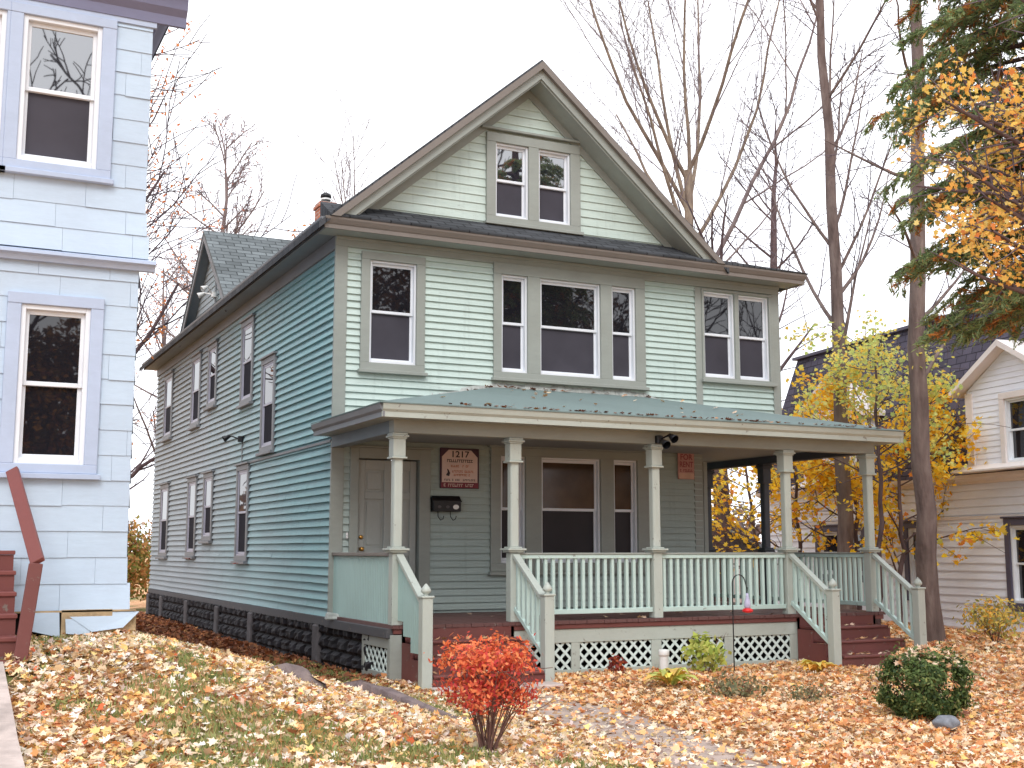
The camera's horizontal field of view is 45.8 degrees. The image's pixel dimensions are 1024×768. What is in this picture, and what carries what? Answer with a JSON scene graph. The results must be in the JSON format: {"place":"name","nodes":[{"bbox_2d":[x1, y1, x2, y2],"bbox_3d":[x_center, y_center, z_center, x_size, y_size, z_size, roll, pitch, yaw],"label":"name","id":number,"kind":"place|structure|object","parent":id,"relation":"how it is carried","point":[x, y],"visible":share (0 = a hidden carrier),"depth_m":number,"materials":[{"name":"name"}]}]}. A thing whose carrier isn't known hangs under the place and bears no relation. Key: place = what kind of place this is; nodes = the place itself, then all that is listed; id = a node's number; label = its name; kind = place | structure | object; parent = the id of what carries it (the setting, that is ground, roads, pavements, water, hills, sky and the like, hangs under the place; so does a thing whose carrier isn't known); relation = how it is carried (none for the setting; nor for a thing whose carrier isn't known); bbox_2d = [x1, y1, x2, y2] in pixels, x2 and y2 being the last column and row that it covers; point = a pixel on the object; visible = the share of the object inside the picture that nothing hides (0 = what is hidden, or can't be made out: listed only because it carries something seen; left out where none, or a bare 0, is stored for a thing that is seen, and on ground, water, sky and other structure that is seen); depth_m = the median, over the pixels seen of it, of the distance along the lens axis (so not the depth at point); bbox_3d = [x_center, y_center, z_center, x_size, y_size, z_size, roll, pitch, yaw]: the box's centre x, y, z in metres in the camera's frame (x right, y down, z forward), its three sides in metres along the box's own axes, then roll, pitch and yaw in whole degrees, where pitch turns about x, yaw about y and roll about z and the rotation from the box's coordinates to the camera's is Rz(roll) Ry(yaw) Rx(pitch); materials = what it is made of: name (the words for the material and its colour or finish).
{"place":"outdoors","nodes":[
{"label":"outdoors","id":0,"kind":"place"},
{"bbox_2d":[0,555,1023,767],"bbox_3d":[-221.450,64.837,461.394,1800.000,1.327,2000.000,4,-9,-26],"label":"ground","id":1,"kind":"structure","parent":0,"point":[136,604],"depth_m":8.70,"materials":[{"name":"brown plant"}]},
{"bbox_2d":[0,662,24,767],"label":"walkway","id":2,"kind":"structure","parent":1,"relation":"on","point":[10,754],"depth_m":7.52,"materials":[{"name":"concrete"}]},
{"bbox_2d":[0,466,44,666],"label":"wooden stairs","id":3,"kind":"structure","parent":1,"relation":"on","point":[11,642],"depth_m":9.49,"materials":[{"name":"red paint"}]},
{"bbox_2d":[0,0,188,638],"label":"blue house","id":4,"kind":"structure","parent":1,"relation":"on","point":[75,84],"depth_m":10.88,"materials":[{"name":"blue wood"}]},
{"bbox_2d":[0,0,11,172],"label":"window","id":5,"kind":"structure","parent":4,"relation":"in","point":[5,5],"depth_m":10.87,"materials":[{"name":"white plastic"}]},
{"bbox_2d":[0,291,104,479],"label":"window","id":6,"kind":"structure","parent":4,"relation":"in","point":[50,405],"depth_m":10.76,"materials":[{"name":"white plastic"}]},
{"bbox_2d":[2,1,117,185],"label":"window","id":7,"kind":"structure","parent":4,"relation":"in","point":[59,109],"depth_m":11.11,"materials":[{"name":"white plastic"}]},
{"bbox_2d":[127,515,152,601],"bbox_3d":[-10.229,4.637,31.456,2.850,2.540,2.774,4,-9,-26],"label":"hedge shrub","id":8,"kind":"object","parent":1,"relation":"on","point":[139,549],"visible":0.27,"depth_m":31.16,"materials":[{"name":"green plant"}]},
{"bbox_2d":[130,401,156,489],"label":"bent tree","id":9,"kind":"object","parent":1,"relation":"on","point":[137,468],"visible":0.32,"depth_m":33.26,"materials":[{"name":"brown plant"}]},
{"bbox_2d":[132,238,195,458],"bbox_3d":[-9.847,1.109,35.239,4.502,10.818,5.672,4,-9,-26],"label":"branched tree","id":10,"kind":"object","parent":1,"relation":"on","point":[163,336],"visible":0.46,"depth_m":35.58,"materials":[{"name":"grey plant"}]},
{"bbox_2d":[138,106,283,339],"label":"hazy tree","id":11,"kind":"object","parent":1,"relation":"on","point":[235,184],"visible":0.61,"depth_m":44.82,"materials":[{"name":"grey plant"}]},
{"bbox_2d":[133,15,310,451],"bbox_3d":[-8.921,-2.670,28.679,8.442,16.436,11.602,4,-9,-26],"label":"maple tree","id":12,"kind":"object","parent":1,"relation":"on","point":[148,336],"visible":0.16,"depth_m":28.01,"materials":[{"name":"brown plant"}]},
{"bbox_2d":[270,663,326,689],"bbox_3d":[-1.851,2.629,10.825,0.862,0.239,0.235,-7,-10,40],"label":"rock","id":13,"kind":"object","parent":1,"relation":"on","point":[303,673],"visible":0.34,"depth_m":10.87,"materials":[{"name":"grey stone"}]},
{"bbox_2d":[288,80,396,234],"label":"bare tree","id":14,"kind":"object","parent":1,"relation":"on","point":[349,176],"visible":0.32,"depth_m":49.06,"materials":[{"name":"grey plant"}]},
{"bbox_2d":[339,680,470,720],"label":"walkway","id":15,"kind":"structure","parent":1,"relation":"on","point":[389,692],"depth_m":11.01,"materials":[{"name":"grey concrete"}]},
{"bbox_2d":[428,629,553,752],"bbox_3d":[-0.188,2.260,8.842,0.860,0.902,0.805,4,-9,-26],"label":"burning bush","id":16,"kind":"object","parent":1,"relation":"on","point":[496,688],"visible":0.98,"depth_m":8.75,"materials":[{"name":"red plant"}]},
{"bbox_2d":[3,610,1023,767],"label":"fallen leaves","id":17,"kind":"object","parent":1,"relation":"on","point":[1001,681],"visible":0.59,"depth_m":9.67,"materials":[{"name":"orange plant"}]},
{"bbox_2d":[139,59,926,692],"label":"green house","id":18,"kind":"structure","parent":1,"relation":"on","point":[529,229],"depth_m":17.71,"materials":[{"name":"green wood"}]},
{"bbox_2d":[155,482,170,558],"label":"window","id":19,"kind":"structure","parent":18,"relation":"in","point":[163,536],"depth_m":27.39,"materials":[{"name":"clear glass"}]},
{"bbox_2d":[160,370,174,442],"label":"window","id":20,"kind":"structure","parent":18,"relation":"in","point":[169,381],"depth_m":27.74,"materials":[{"name":"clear glass"}]},
{"bbox_2d":[182,475,198,558],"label":"window","id":21,"kind":"structure","parent":18,"relation":"in","point":[190,541],"depth_m":24.65,"materials":[{"name":"clear glass"}]},
{"bbox_2d":[187,350,203,430],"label":"window","id":22,"kind":"structure","parent":18,"relation":"in","point":[196,372],"depth_m":24.99,"materials":[{"name":"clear glass"}]},
{"bbox_2d":[198,470,214,543],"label":"window","id":23,"kind":"structure","parent":18,"relation":"in","point":[208,477],"depth_m":23.29,"materials":[{"name":"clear glass"}]},
{"bbox_2d":[197,277,216,303],"bbox_3d":[-5.947,-1.733,23.657,0.355,0.758,0.458,4,-9,-26],"label":"floodlight","id":24,"kind":"object","parent":18,"relation":"attached to","point":[212,294],"visible":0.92,"depth_m":23.68,"materials":[{"name":"white plastic"}]},
{"bbox_2d":[203,339,219,410],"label":"window","id":25,"kind":"structure","parent":18,"relation":"in","point":[211,402],"depth_m":23.61,"materials":[{"name":"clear glass"}]},
{"bbox_2d":[222,435,243,462],"bbox_3d":[-4.856,1.142,21.049,0.395,0.530,0.114,0,-8,2],"label":"floodlight","id":26,"kind":"object","parent":18,"relation":"attached to","point":[239,438],"visible":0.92,"depth_m":21.05,"materials":[{"name":"black metal"}]},
{"bbox_2d":[230,461,251,563],"bbox_3d":[-4.594,2.223,20.813,0.230,1.725,0.940,4,-9,-26],"label":"window","id":27,"kind":"structure","parent":18,"relation":"in","point":[242,505],"depth_m":20.80,"materials":[{"name":"clear glass"}]},
{"bbox_2d":[236,313,256,408],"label":"window","id":28,"kind":"structure","parent":18,"relation":"in","point":[248,325],"depth_m":21.11,"materials":[{"name":"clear glass"}]},
{"bbox_2d":[255,351,277,456],"bbox_3d":[-3.920,0.340,19.674,0.230,1.625,0.940,4,-9,-26],"label":"window","id":29,"kind":"structure","parent":18,"relation":"in","point":[267,433],"depth_m":19.66,"materials":[{"name":"white glass"}]},
{"bbox_2d":[325,612,339,619],"bbox_3d":[-2.351,3.032,15.837,0.206,0.096,0.122,4,-9,-26],"label":"broken brick","id":30,"kind":"object","parent":18,"relation":"on","point":[330,616],"visible":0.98,"depth_m":15.79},
{"bbox_2d":[358,460,416,574],"bbox_3d":[-1.724,2.083,16.696,0.860,2.060,0.141,4,-9,-26],"label":"door","id":31,"kind":"structure","parent":18,"relation":"in","point":[374,502],"depth_m":16.74,"materials":[{"name":"white wood"}]},
{"bbox_2d":[357,251,427,376],"bbox_3d":[-1.696,-0.980,17.104,1.020,1.720,0.230,4,-9,-26],"label":"window","id":32,"kind":"structure","parent":18,"relation":"in","point":[392,296],"depth_m":17.13,"materials":[{"name":"grey glass"}]},
{"bbox_2d":[431,496,461,519],"bbox_3d":[-0.927,1.744,17.004,0.432,0.346,0.134,4,-9,-26],"label":"mailbox","id":33,"kind":"object","parent":18,"relation":"attached to","point":[450,504],"visible":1,"depth_m":16.96,"materials":[{"name":"black metal"}]},
{"bbox_2d":[440,448,478,488],"bbox_3d":[-0.745,1.200,17.208,0.600,0.570,0.028,4,-9,-26],"label":"house sign","id":34,"kind":"object","parent":18,"relation":"attached to","point":[459,468],"visible":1,"depth_m":17.20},
{"bbox_2d":[483,131,583,235],"bbox_3d":[0.314,-3.016,18.372,1.650,1.420,0.230,4,-9,-26],"label":"window","id":35,"kind":"structure","parent":18,"relation":"in","point":[533,184],"depth_m":18.34,"materials":[{"name":"white plastic"}]},
{"bbox_2d":[184,385,895,673],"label":"caught leaves","id":36,"kind":"object","parent":18,"relation":"on","point":[648,396],"visible":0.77,"depth_m":16.17,"materials":[{"name":"orange plant"}]},
{"bbox_2d":[490,262,649,390],"bbox_3d":[0.880,-0.843,18.352,2.670,1.770,0.230,4,-9,-26],"label":"window","id":37,"kind":"structure","parent":18,"relation":"in","point":[552,326],"depth_m":18.36,"materials":[{"name":"black glass"}]},
{"bbox_2d":[487,445,652,574],"bbox_3d":[0.898,1.885,17.986,2.810,1.865,0.230,4,-9,-26],"label":"window","id":38,"kind":"structure","parent":18,"relation":"in","point":[571,500],"depth_m":18.04,"materials":[{"name":"white plastic"}]},
{"bbox_2d":[655,433,677,448],"bbox_3d":[1.987,0.750,15.772,0.245,0.211,0.355,4,-9,-26],"label":"floodlight","id":39,"kind":"object","parent":18,"relation":"attached to","point":[666,444],"visible":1,"depth_m":15.71,"materials":[{"name":"black metal"}]},
{"bbox_2d":[677,453,693,479],"bbox_3d":[2.716,1.276,18.901,0.300,0.420,0.024,4,-9,-26],"label":"rental sign","id":40,"kind":"object","parent":18,"relation":"attached to","point":[685,466],"visible":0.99,"depth_m":18.89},
{"bbox_2d":[701,288,777,387],"bbox_3d":[3.644,-0.739,19.697,1.460,1.530,0.230,4,-9,-26],"label":"window","id":41,"kind":"structure","parent":18,"relation":"in","point":[737,330],"depth_m":19.70,"materials":[{"name":"grey glass"}]},
{"bbox_2d":[606,653,627,672],"bbox_3d":[1.266,3.431,14.745,0.245,0.296,0.243,-5,-9,34],"label":"red sedum","id":42,"kind":"object","parent":1,"relation":"on","point":[616,663],"visible":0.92,"depth_m":14.70,"materials":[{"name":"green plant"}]},
{"bbox_2d":[658,649,668,668],"bbox_3d":[1.907,3.493,15.201,0.140,0.320,0.140,4,-9,-26],"label":"drain pipe","id":43,"kind":"object","parent":1,"relation":"on","point":[663,654],"visible":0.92,"depth_m":15.16,"materials":[{"name":"white plastic"}]},
{"bbox_2d":[644,667,697,684],"bbox_3d":[1.780,3.252,13.418,0.596,0.236,0.593,-1,-8,10],"label":"hosta","id":44,"kind":"object","parent":1,"relation":"on","point":[674,676],"visible":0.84,"depth_m":13.30,"materials":[{"name":"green plant"}]},
{"bbox_2d":[543,0,839,234],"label":"bare tree","id":45,"kind":"object","parent":1,"relation":"on","point":[687,193],"visible":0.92,"depth_m":34.85,"materials":[{"name":"beige plant"}]},
{"bbox_2d":[680,631,731,671],"bbox_3d":[2.385,3.369,15.101,0.636,0.577,0.657,4,-9,-26],"label":"shrub","id":46,"kind":"object","parent":1,"relation":"on","point":[713,651],"visible":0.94,"depth_m":14.99,"materials":[{"name":"green plant"}]},
{"bbox_2d":[711,467,757,532],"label":"yellow sapling","id":47,"kind":"object","parent":1,"relation":"on","point":[739,482],"visible":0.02,"depth_m":30.52,"materials":[{"name":"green plant"}]},
{"bbox_2d":[701,670,771,699],"bbox_3d":[2.275,3.086,12.301,0.726,0.329,0.692,-5,-9,30],"label":"grey green perennial","id":48,"kind":"object","parent":1,"relation":"on","point":[745,691],"visible":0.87,"depth_m":12.21,"materials":[{"name":"green plant"}]},
{"bbox_2d":[712,522,761,602],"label":"garage","id":49,"kind":"structure","parent":1,"relation":"on","point":[736,541],"depth_m":33.97,"materials":[{"name":"grey"}]},
{"bbox_2d":[733,558,741,602],"bbox_3d":[5.203,5.472,33.560,2.600,1.400,0.040,2,-8,-14],"label":"door","id":50,"kind":"structure","parent":49,"relation":"in","point":[733,558],"depth_m":33.80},
{"bbox_2d":[732,574,747,672],"bbox_3d":[2.852,3.004,15.082,0.250,1.256,0.015,4,-9,-26],"label":"shepherd hook","id":51,"kind":"object","parent":1,"relation":"on","point":[733,617],"visible":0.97,"depth_m":15.04,"materials":[{"name":"black metal"}]},
{"bbox_2d":[742,593,752,612],"bbox_3d":[2.948,2.709,15.170,0.140,0.315,0.136,4,-9,-26],"label":"hummingbird feeder","id":52,"kind":"object","parent":51,"relation":"hanging from","point":[747,606],"visible":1,"depth_m":15.13,"materials":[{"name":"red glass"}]},
{"bbox_2d":[732,503,761,542],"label":"distant trees","id":53,"kind":"object","parent":1,"relation":"on","point":[741,524],"visible":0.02,"depth_m":142.38,"materials":[{"name":"grey plant"}]},
{"bbox_2d":[672,168,828,601],"bbox_3d":[5.249,-0.032,29.825,5.900,11.449,3.341,0,-8,3],"label":"brown tree","id":54,"kind":"object","parent":1,"relation":"on","point":[725,538],"visible":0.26,"depth_m":30.08,"materials":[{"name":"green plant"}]},
{"bbox_2d":[691,75,842,322],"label":"dark tree","id":55,"kind":"object","parent":1,"relation":"on","point":[773,240],"visible":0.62,"depth_m":40.26,"materials":[{"name":"brown plant"}]},
{"bbox_2d":[711,462,834,603],"bbox_3d":[5.295,2.750,27.719,3.317,5.225,4.500,7,-10,-41],"label":"yellow sapling","id":56,"kind":"object","parent":1,"relation":"on","point":[730,500],"visible":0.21,"depth_m":27.93,"materials":[{"name":"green plant"}]},
{"bbox_2d":[711,392,893,605],"bbox_3d":[5.824,2.543,25.625,4.343,5.049,3.955,0,-8,0],"label":"yellow sapling","id":57,"kind":"object","parent":1,"relation":"on","point":[730,518],"visible":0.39,"depth_m":26.03,"materials":[{"name":"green plant"}]},
{"bbox_2d":[716,0,889,268],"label":"leaning tree","id":58,"kind":"object","parent":1,"relation":"on","point":[741,206],"visible":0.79,"depth_m":31.97,"materials":[{"name":"grey plant"}]},
{"bbox_2d":[780,683,832,703],"bbox_3d":[2.920,3.075,11.960,0.514,0.254,0.527,4,-9,-26],"label":"grey green perennial","id":59,"kind":"object","parent":1,"relation":"on","point":[808,691],"visible":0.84,"depth_m":11.91,"materials":[{"name":"green plant"}]},
{"bbox_2d":[796,659,841,672],"bbox_3d":[3.761,3.469,14.817,0.564,0.196,0.426,1,-8,-9],"label":"hosta","id":60,"kind":"object","parent":1,"relation":"on","point":[812,666],"visible":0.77,"depth_m":14.77,"materials":[{"name":"yellow plant"}]},
{"bbox_2d":[697,0,954,609],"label":"tall bare tree","id":61,"kind":"object","parent":1,"relation":"on","point":[842,474],"visible":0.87,"depth_m":24.02,"materials":[{"name":"brown plant"}]},
{"bbox_2d":[750,362,941,609],"bbox_3d":[7.452,2.245,25.000,4.566,5.491,3.863,1,-8,-8],"label":"yellow sapling","id":62,"kind":"object","parent":1,"relation":"on","point":[830,470],"visible":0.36,"depth_m":25.04,"materials":[{"name":"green plant"}]},
{"bbox_2d":[755,304,1023,633],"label":"white house","id":63,"kind":"structure","parent":1,"relation":"on","point":[989,377],"depth_m":23.56,"materials":[{"name":"beige"}]},
{"bbox_2d":[812,523,864,581],"bbox_3d":[7.571,3.876,27.808,0.230,1.295,2.100,3,-8,-18],"label":"window","id":64,"kind":"structure","parent":63,"relation":"in","point":[833,528],"depth_m":28.25,"materials":[{"name":"white plastic"}]},
{"bbox_2d":[903,520,915,599],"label":"window","id":65,"kind":"structure","parent":63,"relation":"in","point":[909,564],"depth_m":25.36,"materials":[{"name":"white plastic"}]},
{"bbox_2d":[1000,516,1023,611],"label":"window","id":66,"kind":"structure","parent":63,"relation":"in","point":[1014,561],"depth_m":22.42,"materials":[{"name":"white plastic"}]},
{"bbox_2d":[780,294,1009,623],"bbox_3d":[6.749,1.490,21.736,4.006,6.093,3.727,-5,-9,32],"label":"yellow green tree","id":67,"kind":"object","parent":1,"relation":"on","point":[876,399],"visible":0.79,"depth_m":21.74,"materials":[{"name":"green plant"}]},
{"bbox_2d":[812,0,984,641],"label":"slim tree","id":68,"kind":"object","parent":1,"relation":"on","point":[926,548],"visible":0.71,"depth_m":20.38,"materials":[{"name":"brown plant"}]},
{"bbox_2d":[793,381,1018,622],"bbox_3d":[7.739,2.376,24.082,4.306,4.975,3.648,-3,-8,22],"label":"yellow sapling","id":69,"kind":"object","parent":1,"relation":"on","point":[938,473],"visible":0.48,"depth_m":23.71,"materials":[{"name":"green plant"}]},
{"bbox_2d":[863,638,984,721],"bbox_3d":[3.795,2.731,11.132,0.923,0.774,0.909,4,-9,-26],"label":"boxwood","id":70,"kind":"object","parent":1,"relation":"on","point":[928,667],"visible":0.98,"depth_m":10.91,"materials":[{"name":"green plant"}]},
{"bbox_2d":[861,0,1023,353],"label":"conifer tree","id":71,"kind":"object","parent":1,"relation":"on","point":[994,44],"visible":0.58,"depth_m":13.60,"materials":[{"name":"green plant"}]},
{"bbox_2d":[932,715,960,731],"bbox_3d":[3.737,2.917,10.406,0.245,0.139,0.181,4,-9,-26],"label":"rock","id":72,"kind":"object","parent":1,"relation":"on","point":[951,722],"visible":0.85,"depth_m":10.35,"materials":[{"name":"grey stone"}]},
{"bbox_2d":[886,0,1023,295],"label":"orange maple","id":73,"kind":"object","parent":1,"relation":"on","point":[1004,208],"visible":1,"depth_m":11.23,"materials":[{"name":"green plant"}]},
{"bbox_2d":[952,594,1022,638],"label":"yellowing shrub","id":74,"kind":"object","parent":1,"relation":"on","point":[986,600],"visible":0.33,"depth_m":21.09,"materials":[{"name":"yellow plant"}]},
{"bbox_2d":[962,595,1023,644],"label":"yellowing shrub","id":75,"kind":"object","parent":1,"relation":"on","point":[987,614],"visible":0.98,"depth_m":19.71,"materials":[{"name":"yellow plant"}]},
{"bbox_2d":[128,0,1023,551],"label":"sky","id":76,"kind":"structure","parent":0,"point":[420,66],"materials":[{"name":"white"}]},
{"bbox_2d":[516,691,789,767],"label":"path","id":77,"kind":"structure","parent":0,"point":[717,756],"depth_m":10.01,"materials":[{"name":"concrete"}]}
]}

